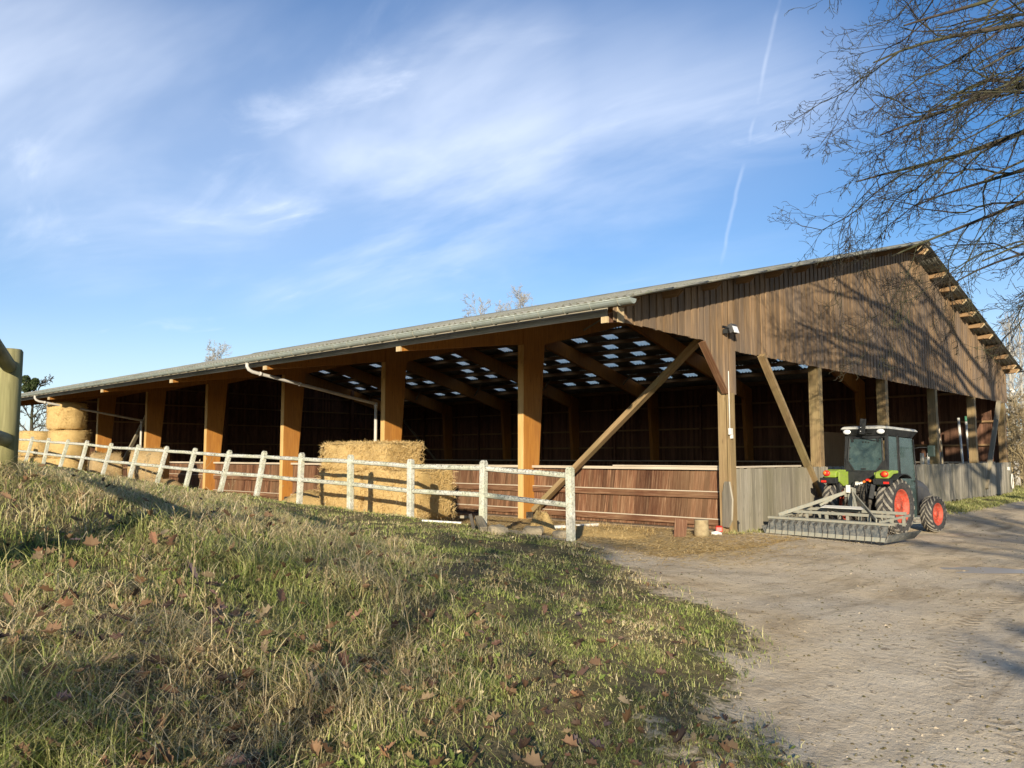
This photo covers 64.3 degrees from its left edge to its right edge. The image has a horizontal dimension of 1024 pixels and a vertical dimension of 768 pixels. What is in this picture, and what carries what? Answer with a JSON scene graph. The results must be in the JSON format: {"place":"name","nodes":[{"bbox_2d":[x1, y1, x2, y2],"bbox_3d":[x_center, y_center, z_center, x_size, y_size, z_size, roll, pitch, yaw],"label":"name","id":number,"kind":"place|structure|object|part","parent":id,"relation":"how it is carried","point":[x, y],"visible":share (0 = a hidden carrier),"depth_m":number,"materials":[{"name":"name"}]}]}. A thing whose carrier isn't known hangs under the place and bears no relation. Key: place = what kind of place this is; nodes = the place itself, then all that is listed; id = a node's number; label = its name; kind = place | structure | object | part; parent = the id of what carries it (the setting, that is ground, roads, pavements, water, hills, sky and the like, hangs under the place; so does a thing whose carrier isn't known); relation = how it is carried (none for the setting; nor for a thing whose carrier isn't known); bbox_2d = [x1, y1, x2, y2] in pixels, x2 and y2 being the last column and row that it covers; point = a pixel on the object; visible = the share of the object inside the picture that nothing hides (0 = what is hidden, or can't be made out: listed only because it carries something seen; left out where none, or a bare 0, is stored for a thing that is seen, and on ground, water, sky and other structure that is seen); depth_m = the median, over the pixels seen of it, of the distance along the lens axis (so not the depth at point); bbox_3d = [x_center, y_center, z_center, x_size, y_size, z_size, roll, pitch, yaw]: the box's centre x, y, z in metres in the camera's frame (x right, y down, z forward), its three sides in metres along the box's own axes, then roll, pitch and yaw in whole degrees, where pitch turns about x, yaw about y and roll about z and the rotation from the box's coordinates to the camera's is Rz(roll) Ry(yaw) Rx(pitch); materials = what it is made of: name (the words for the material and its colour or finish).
{"place":"outdoors","nodes":[
{"label":"outdoors","id":0,"kind":"place"},
{"bbox_2d":[0,456,1023,767],"bbox_3d":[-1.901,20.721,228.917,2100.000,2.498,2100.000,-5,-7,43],"label":"ground","id":1,"kind":"structure","parent":0,"point":[700,653],"depth_m":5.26,"materials":[{"name":"green plant"}]},
{"bbox_2d":[0,339,23,472],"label":"timber fence","id":2,"kind":"object","parent":1,"relation":"on","point":[11,365],"visible":0.9,"depth_m":7.42,"materials":[{"name":"beige wood"}]},
{"bbox_2d":[41,528,48,600],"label":"dead weed","id":3,"kind":"object","parent":1,"relation":"on","point":[46,557],"visible":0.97,"depth_m":4.33,"materials":[{"name":"beige plant"}]},
{"bbox_2d":[143,453,150,491],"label":"dead weed","id":4,"kind":"object","parent":1,"relation":"on","point":[146,468],"visible":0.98,"depth_m":7.64,"materials":[{"name":"beige plant"}]},
{"bbox_2d":[152,520,160,560],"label":"dead weed","id":5,"kind":"object","parent":1,"relation":"on","point":[156,535],"visible":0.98,"depth_m":5.48,"materials":[{"name":"beige plant"}]},
{"bbox_2d":[152,555,175,643],"bbox_3d":[-1.740,1.095,4.051,0.100,0.506,0.130,7,-6,8],"label":"dead weed","id":6,"kind":"object","parent":1,"relation":"on","point":[165,594],"visible":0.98,"depth_m":4.06,"materials":[{"name":"brown plant"}]},
{"bbox_2d":[161,547,193,654],"bbox_3d":[-1.611,1.065,3.914,0.087,0.573,0.118,8,-11,-5],"label":"dead weed","id":7,"kind":"object","parent":1,"relation":"on","point":[192,548],"visible":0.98,"depth_m":3.94,"materials":[{"name":"brown plant"}]},
{"bbox_2d":[177,571,184,634],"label":"dead weed","id":8,"kind":"object","parent":1,"relation":"on","point":[182,593],"visible":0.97,"depth_m":4.33,"materials":[{"name":"brown plant"}]},
{"bbox_2d":[189,537,203,617],"bbox_3d":[-1.831,1.136,4.695,0.074,0.516,0.108,5,-11,1],"label":"dead weed","id":9,"kind":"object","parent":1,"relation":"on","point":[194,561],"visible":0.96,"depth_m":4.69,"materials":[{"name":"beige plant"}]},
{"bbox_2d":[189,453,214,525],"bbox_3d":[-2.669,0.920,7.018,0.078,0.648,0.195,-13,-14,69],"label":"dead weed","id":10,"kind":"object","parent":1,"relation":"on","point":[200,481],"visible":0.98,"depth_m":7.03,"materials":[{"name":"brown plant"}]},
{"bbox_2d":[202,572,214,662],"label":"dead weed","id":11,"kind":"object","parent":1,"relation":"on","point":[204,613],"visible":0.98,"depth_m":3.80,"materials":[{"name":"brown plant"}]},
{"bbox_2d":[205,340,232,361],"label":"tree","id":12,"kind":"object","parent":1,"relation":"on","point":[210,358],"visible":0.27,"depth_m":89.72,"materials":[{"name":"brown plant"}]},
{"bbox_2d":[230,493,243,551],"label":"dead weed","id":13,"kind":"object","parent":1,"relation":"on","point":[237,520],"visible":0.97,"depth_m":6.04,"materials":[{"name":"brown plant"}]},
{"bbox_2d":[0,449,514,767],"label":"long grass","id":14,"kind":"structure","parent":1,"relation":"on","point":[35,684],"depth_m":4.60,"materials":[{"name":"green plant"}]},
{"bbox_2d":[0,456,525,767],"bbox_3d":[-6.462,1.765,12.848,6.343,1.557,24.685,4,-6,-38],"label":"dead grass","id":15,"kind":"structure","parent":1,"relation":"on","point":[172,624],"depth_m":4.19,"materials":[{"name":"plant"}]},
{"bbox_2d":[284,497,289,543],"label":"dead weed","id":16,"kind":"object","parent":1,"relation":"on","point":[288,517],"visible":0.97,"depth_m":7.16,"materials":[{"name":"brown plant"}]},
{"bbox_2d":[18,436,575,540],"bbox_3d":[-10.784,2.537,24.765,32.680,2.541,0.454,-5,-7,43],"label":"concrete fence","id":17,"kind":"object","parent":1,"relation":"on","point":[483,469],"visible":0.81,"depth_m":17.68,"materials":[{"name":"white concrete"}]},
{"bbox_2d":[317,502,329,551],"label":"dead weed","id":18,"kind":"object","parent":1,"relation":"on","point":[325,526],"visible":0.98,"depth_m":6.72,"materials":[{"name":"brown plant"}]},
{"bbox_2d":[319,530,335,617],"bbox_3d":[-1.200,1.221,5.181,0.125,0.609,0.092,6,-1,-23],"label":"dead weed","id":19,"kind":"object","parent":1,"relation":"on","point":[327,567],"visible":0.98,"depth_m":5.20,"materials":[{"name":"beige plant"}]},
{"bbox_2d":[326,592,335,653],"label":"dead weed","id":20,"kind":"object","parent":1,"relation":"on","point":[327,607],"visible":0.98,"depth_m":4.61,"materials":[{"name":"brown plant"}]},
{"bbox_2d":[390,565,411,647],"bbox_3d":[-0.670,1.382,4.974,0.086,0.570,0.117,-3,3,-37],"label":"dead weed","id":21,"kind":"object","parent":1,"relation":"on","point":[403,599],"visible":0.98,"depth_m":4.96,"materials":[{"name":"brown plant"}]},
{"bbox_2d":[410,608,426,701],"bbox_3d":[-0.476,1.389,4.101,0.062,0.518,0.062,6,1,32],"label":"dead weed","id":22,"kind":"object","parent":1,"relation":"on","point":[416,643],"visible":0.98,"depth_m":4.11,"materials":[{"name":"brown plant"}]},
{"bbox_2d":[436,526,440,573],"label":"dead weed","id":23,"kind":"object","parent":1,"relation":"on","point":[439,548],"visible":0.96,"depth_m":7.26,"materials":[{"name":"beige plant"}]},
{"bbox_2d":[422,520,461,523],"bbox_3d":[-1.264,2.478,14.682,0.750,0.030,0.070,1,-5,15],"label":"white board","id":24,"kind":"object","parent":1,"relation":"on","point":[443,521],"visible":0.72,"depth_m":14.63,"materials":[{"name":"paint"}]},
{"bbox_2d":[460,513,486,530],"bbox_3d":[-0.668,2.434,14.405,0.469,0.293,0.938,0,-5,-2],"label":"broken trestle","id":25,"kind":"object","parent":1,"relation":"on","point":[480,522],"visible":0.93,"depth_m":14.32,"materials":[{"name":"wood"}]},
{"bbox_2d":[460,292,496,316],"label":"tree","id":26,"kind":"object","parent":1,"relation":"on","point":[480,307],"visible":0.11,"depth_m":78.66,"materials":[{"name":"brown plant"}]},
{"bbox_2d":[488,524,508,534],"bbox_3d":[-0.252,2.513,13.927,0.322,0.227,0.433,1,-5,-14],"label":"stone","id":27,"kind":"object","parent":1,"relation":"on","point":[500,528],"visible":0.56,"depth_m":13.76,"materials":[{"name":"grey stone"}]},
{"bbox_2d":[495,585,506,687],"bbox_3d":[-0.054,1.418,4.479,0.075,0.618,0.062,1,-5,-8],"label":"dead weed","id":28,"kind":"object","parent":1,"relation":"on","point":[500,624],"visible":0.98,"depth_m":4.50,"materials":[{"name":"brown plant"}]},
{"bbox_2d":[495,296,513,311],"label":"tree","id":29,"kind":"object","parent":1,"relation":"on","point":[500,308],"visible":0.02,"depth_m":84.42,"materials":[{"name":"brown plant"}]},
{"bbox_2d":[507,286,535,309],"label":"tree","id":30,"kind":"object","parent":1,"relation":"on","point":[521,300],"visible":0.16,"depth_m":80.78,"materials":[{"name":"brown plant"}]},
{"bbox_2d":[21,240,1023,532],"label":"riding arena barn","id":31,"kind":"structure","parent":1,"relation":"on","point":[695,404],"depth_m":31.38,"materials":[{"name":"brown wood"}]},
{"bbox_2d":[722,481,732,527],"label":"board","id":32,"kind":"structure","parent":31,"relation":"attached to","point":[727,507],"depth_m":17.55,"materials":[{"name":"grey wood"}]},
{"bbox_2d":[479,541,681,593],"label":"fallen leaves","id":33,"kind":"object","parent":1,"relation":"on","point":[566,571],"visible":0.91,"depth_m":9.36,"materials":[{"name":"brown plant"}]},
{"bbox_2d":[996,308,1023,442],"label":"tree","id":34,"kind":"object","parent":1,"relation":"on","point":[1021,388],"visible":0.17,"depth_m":54.48,"materials":[{"name":"brown plant"}]},
{"bbox_2d":[997,312,1023,484],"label":"tree","id":35,"kind":"object","parent":1,"relation":"on","point":[1010,379],"visible":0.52,"depth_m":44.34,"materials":[{"name":"brown plant"}]},
{"bbox_2d":[999,332,1022,433],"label":"tree","id":36,"kind":"object","parent":1,"relation":"on","point":[1013,374],"visible":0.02,"depth_m":64.39,"materials":[{"name":"brown plant"}]},
{"bbox_2d":[1002,337,1023,419],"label":"tree","id":37,"kind":"object","parent":1,"relation":"on","point":[1012,375],"visible":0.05,"depth_m":75.20,"materials":[{"name":"brown plant"}]},
{"bbox_2d":[1005,391,1023,488],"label":"bare bush","id":38,"kind":"object","parent":1,"relation":"on","point":[1014,468],"visible":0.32,"depth_m":39.97,"materials":[{"name":"brown plant"}]},
{"bbox_2d":[1005,404,1023,486],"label":"bare bush","id":39,"kind":"object","parent":1,"relation":"on","point":[1021,477],"visible":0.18,"depth_m":41.40,"materials":[{"name":"brown plant"}]},
{"bbox_2d":[1006,395,1023,470],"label":"bare bush","id":40,"kind":"object","parent":1,"relation":"on","point":[1011,441],"visible":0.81,"depth_m":39.08,"materials":[{"name":"brown plant"}]},
{"bbox_2d":[0,0,1023,445],"label":"sky","id":41,"kind":"structure","parent":0,"point":[177,176],"materials":[{"name":"blue"}]},
{"bbox_2d":[263,494,996,530],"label":"arena floor","id":42,"kind":"structure","parent":0,"point":[602,522],"depth_m":20.46,"materials":[{"name":"brown sand"}]},
{"bbox_2d":[824,432,844,466],"bbox_3d":[14.427,3.527,36.775,0.040,2.700,3.800,-4,-6,39],"label":"plywood sheet","id":43,"kind":"object","parent":42,"relation":"on","point":[834,446],"visible":0.29,"depth_m":37.08,"materials":[{"name":"brown wood"}]},
{"bbox_2d":[920,453,923,463],"bbox_3d":[15.797,3.530,31.349,0.120,1.740,0.500,-5,-7,43],"label":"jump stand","id":44,"kind":"object","parent":42,"relation":"on","point":[921,458],"visible":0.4,"depth_m":31.35,"materials":[{"name":"white"}]},
{"bbox_2d":[938,418,943,463],"bbox_3d":[19.236,2.909,36.540,0.382,3.894,0.079,1,-5,-7],"label":"jump pole","id":45,"kind":"object","parent":42,"relation":"on","point":[940,436],"visible":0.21,"depth_m":36.56,"materials":[{"name":"white wood"}]},
{"bbox_2d":[940,440,942,463],"bbox_3d":[18.016,3.499,34.100,0.070,2.294,0.325,-2,-5,17],"label":"jump pole","id":46,"kind":"object","parent":42,"relation":"on","point":[941,451],"visible":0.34,"depth_m":34.20,"materials":[{"name":"white wood"}]},
{"bbox_2d":[957,418,963,463],"bbox_3d":[19.095,3.060,34.593,0.099,3.251,0.274,2,-6,-25],"label":"jump pole","id":47,"kind":"object","parent":42,"relation":"on","point":[960,441],"visible":0.66,"depth_m":34.65,"materials":[{"name":"white paint"}]},
{"bbox_2d":[964,416,968,462],"bbox_3d":[19.623,3.050,35.015,0.098,3.348,0.359,0,-5,3],"label":"jump pole","id":48,"kind":"object","parent":42,"relation":"on","point":[966,424],"visible":0.39,"depth_m":35.13,"materials":[{"name":"white paint"}]},
{"bbox_2d":[428,501,1023,767],"bbox_3d":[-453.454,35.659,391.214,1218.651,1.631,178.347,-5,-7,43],"label":"dirt track","id":49,"kind":"structure","parent":0,"point":[889,658],"depth_m":7.67,"materials":[{"name":"soil"}]},
{"bbox_2d":[18,457,48,462],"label":"round straw bale","id":50,"kind":"object","parent":49,"relation":"on","point":[39,459],"visible":0.03,"depth_m":38.03},
{"bbox_2d":[18,431,47,456],"bbox_3d":[-22.640,2.857,38.871,1.930,1.474,1.922,-5,-7,43],"label":"round straw bale","id":51,"kind":"object","parent":50,"relation":"on","point":[37,435],"visible":0.37,"depth_m":38.17},
{"bbox_2d":[19,375,53,430],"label":"mistletoe tree","id":52,"kind":"object","parent":49,"relation":"on","point":[30,384],"visible":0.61,"depth_m":53.36,"materials":[{"name":"green plant"}]},
{"bbox_2d":[45,458,87,470],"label":"round straw bale","id":53,"kind":"object","parent":49,"relation":"on","point":[72,463],"visible":0.23,"depth_m":36.25},
{"bbox_2d":[47,428,90,459],"bbox_3d":[-20.103,2.729,36.974,1.992,1.515,2.013,-5,-7,43],"label":"round straw bale","id":54,"kind":"object","parent":53,"relation":"on","point":[80,436],"visible":0.68,"depth_m":36.29},
{"bbox_2d":[45,401,89,430],"bbox_3d":[-20.257,1.473,37.133,1.926,1.461,1.933,-5,-7,43],"label":"round straw bale","id":55,"kind":"object","parent":54,"relation":"on","point":[65,415],"visible":0.95,"depth_m":36.48},
{"bbox_2d":[87,451,123,477],"bbox_3d":[-17.088,3.517,34.193,1.453,1.561,1.568,4,-6,-37],"label":"round straw bale","id":56,"kind":"object","parent":49,"relation":"on","point":[96,465],"visible":0.49,"depth_m":33.84},
{"bbox_2d":[126,446,169,479],"bbox_3d":[-14.675,3.410,33.005,1.598,1.931,1.935,1,-5,-12],"label":"round straw bale","id":57,"kind":"object","parent":49,"relation":"on","point":[155,457],"visible":0.37,"depth_m":32.35},
{"bbox_2d":[146,477,182,486],"bbox_3d":[-13.670,4.000,31.513,3.819,0.806,3.113,-5,-7,43],"label":"straw heap","id":58,"kind":"object","parent":49,"relation":"on","point":[172,481],"visible":0.13,"depth_m":31.30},
{"bbox_2d":[281,489,319,504],"bbox_3d":[-5.346,3.084,21.687,3.134,0.689,2.534,-5,-7,43],"label":"straw heap","id":59,"kind":"object","parent":49,"relation":"on","point":[310,497],"visible":0.22,"depth_m":21.29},
{"bbox_2d":[313,467,364,511],"bbox_3d":[-3.860,2.709,20.396,2.085,1.344,1.407,-5,-7,44],"label":"straw bale","id":60,"kind":"object","parent":49,"relation":"on","point":[332,495],"visible":0.34,"depth_m":20.02},
{"bbox_2d":[318,439,425,472],"bbox_3d":[-3.493,1.813,20.217,2.857,0.934,1.390,-5,-7,42],"label":"straw bale","id":61,"kind":"object","parent":60,"relation":"on","point":[403,451],"visible":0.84,"depth_m":19.56},
{"bbox_2d":[0,464,787,767],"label":"fallen leaves","id":62,"kind":"object","parent":49,"relation":"on","point":[534,760],"visible":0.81,"depth_m":4.21,"materials":[{"name":"brown plant"}]},
{"bbox_2d":[0,478,814,767],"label":"ground cover","id":63,"kind":"object","parent":49,"relation":"on","point":[457,762],"visible":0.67,"depth_m":4.29,"materials":[{"name":"green plant"}]},
{"bbox_2d":[359,465,456,520],"bbox_3d":[-2.457,2.570,19.142,2.235,1.352,1.395,-5,-7,42],"label":"straw bale","id":64,"kind":"object","parent":49,"relation":"on","point":[428,506],"visible":0.73,"depth_m":18.61},
{"bbox_2d":[522,526,543,534],"bbox_3d":[0.386,2.638,14.509,0.395,0.224,0.282,-2,-5,19],"label":"stone","id":65,"kind":"object","parent":49,"relation":"on","point":[535,530],"visible":0.65,"depth_m":14.41,"materials":[{"name":"beige stone"}]},
{"bbox_2d":[526,508,555,533],"bbox_3d":[0.564,2.712,16.185,0.881,0.640,0.991,-5,-7,43],"label":"straw heap","id":66,"kind":"object","parent":49,"relation":"on","point":[542,518],"visible":0.61,"depth_m":16.05,"materials":[{"name":"yellow plant"}]},
{"bbox_2d":[552,530,565,538],"bbox_3d":[0.875,2.672,14.379,0.367,0.188,0.278,4,-6,-38],"label":"stone","id":67,"kind":"object","parent":49,"relation":"on","point":[559,533],"visible":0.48,"depth_m":14.25,"materials":[{"name":"beige stone"}]},
{"bbox_2d":[554,523,598,527],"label":"white beam","id":68,"kind":"structure","parent":49,"relation":"on","point":[564,526],"depth_m":18.20,"materials":[{"name":"paint"}]},
{"bbox_2d":[555,521,657,539],"bbox_3d":[1.685,3.003,16.919,2.539,0.362,3.608,-5,-7,43],"label":"straw heap","id":69,"kind":"object","parent":49,"relation":"on","point":[614,531],"visible":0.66,"depth_m":16.48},
{"bbox_2d":[438,512,807,556],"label":"straw litter","id":70,"kind":"object","parent":49,"relation":"on","point":[697,550],"visible":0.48,"depth_m":15.72,"materials":[{"name":"beige plant"}]},
{"bbox_2d":[479,531,843,576],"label":"straw litter","id":71,"kind":"object","parent":49,"relation":"on","point":[701,551],"visible":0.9,"depth_m":13.89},
{"bbox_2d":[673,518,687,536],"bbox_3d":[3.463,2.953,16.766,0.300,0.380,0.040,0,-17,3],"label":"wood offcut","id":72,"kind":"object","parent":49,"relation":"on","point":[680,527],"visible":1,"depth_m":16.74,"materials":[{"name":"brown wood"}]},
{"bbox_2d":[694,519,708,536],"bbox_3d":[3.911,2.981,16.823,0.310,0.367,0.310,-5,-7,43],"label":"log stump","id":73,"kind":"object","parent":49,"relation":"on","point":[701,527],"visible":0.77,"depth_m":16.70,"materials":[{"name":"beige wood"}]},
{"bbox_2d":[711,531,721,534],"bbox_3d":[4.317,3.157,17.209,0.243,0.107,0.176,-3,-6,27],"label":"rubble pile","id":74,"kind":"object","parent":49,"relation":"on","point":[716,532],"visible":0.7,"depth_m":17.14,"materials":[{"name":"white paint"}]},
{"bbox_2d":[716,525,722,531],"bbox_3d":[4.456,3.112,17.547,0.140,0.128,0.195,-1,-5,13],"label":"red can","id":75,"kind":"object","parent":49,"relation":"on","point":[719,528],"visible":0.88,"depth_m":17.46,"materials":[{"name":"plastic"}]},
{"bbox_2d":[470,513,1023,767],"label":"clods","id":76,"kind":"object","parent":49,"relation":"on","point":[898,761],"visible":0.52,"depth_m":5.68,"materials":[{"name":"soil"}]},
{"bbox_2d":[762,485,921,545],"bbox_3d":[7.125,2.753,17.538,1.893,1.122,3.150,5,-7,-40],"label":"arena harrow","id":77,"kind":"object","parent":49,"relation":"on","point":[860,528],"visible":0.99,"depth_m":17.13,"materials":[{"name":"metal"}]},
{"bbox_2d":[820,419,946,533],"bbox_3d":[9.088,2.256,19.950,3.753,2.692,1.937,7,-8,-40],"label":"tractor","id":78,"kind":"object","parent":49,"relation":"on","point":[891,480],"visible":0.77,"depth_m":19.39,"materials":[{"name":"metal"}]},
{"bbox_3d":[8.408,1.675,19.412,0.097,0.814,0.893,7,-8,-40],"label":"rear window","id":79,"kind":"part","parent":78,"relation":"part of","materials":[{"name":"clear glass"}]},
{"bbox_3d":[8.978,1.662,19.236,0.461,0.841,0.031,7,-8,-40],"label":"side window","id":80,"kind":"part","parent":78,"relation":"part of","materials":[{"name":"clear glass"}]},
{"bbox_3d":[9.524,1.921,19.679,0.841,1.230,0.042,7,-8,-40],"label":"door window","id":81,"kind":"part","parent":78,"relation":"part of","materials":[{"name":"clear glass"}]},
{"bbox_3d":[9.539,2.256,19.632,0.888,1.907,0.082,7,-8,-40],"label":"door","id":82,"kind":"part","parent":78,"relation":"part of","materials":[{"name":"black plastic"}]},
{"bbox_2d":[767,0,1023,387],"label":"bare tree","id":83,"kind":"object","parent":49,"relation":"on","point":[984,93],"visible":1,"depth_m":13.66,"materials":[{"name":"brown plant"}]},
{"bbox_2d":[939,567,1023,573],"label":"puddle","id":84,"kind":"object","parent":49,"relation":"on","point":[990,570],"visible":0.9,"depth_m":12.50,"materials":[{"name":"beige liquid"}]},
{"bbox_2d":[725,484,1023,534],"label":"verge grass","id":85,"kind":"structure","parent":0,"point":[1017,491],"depth_m":29.25,"materials":[{"name":"green plant"}]},
{"bbox_2d":[1008,452,1023,480],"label":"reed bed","id":86,"kind":"object","parent":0,"point":[1019,466],"visible":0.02,"depth_m":47.37,"materials":[{"name":"beige plant"}]}
]}

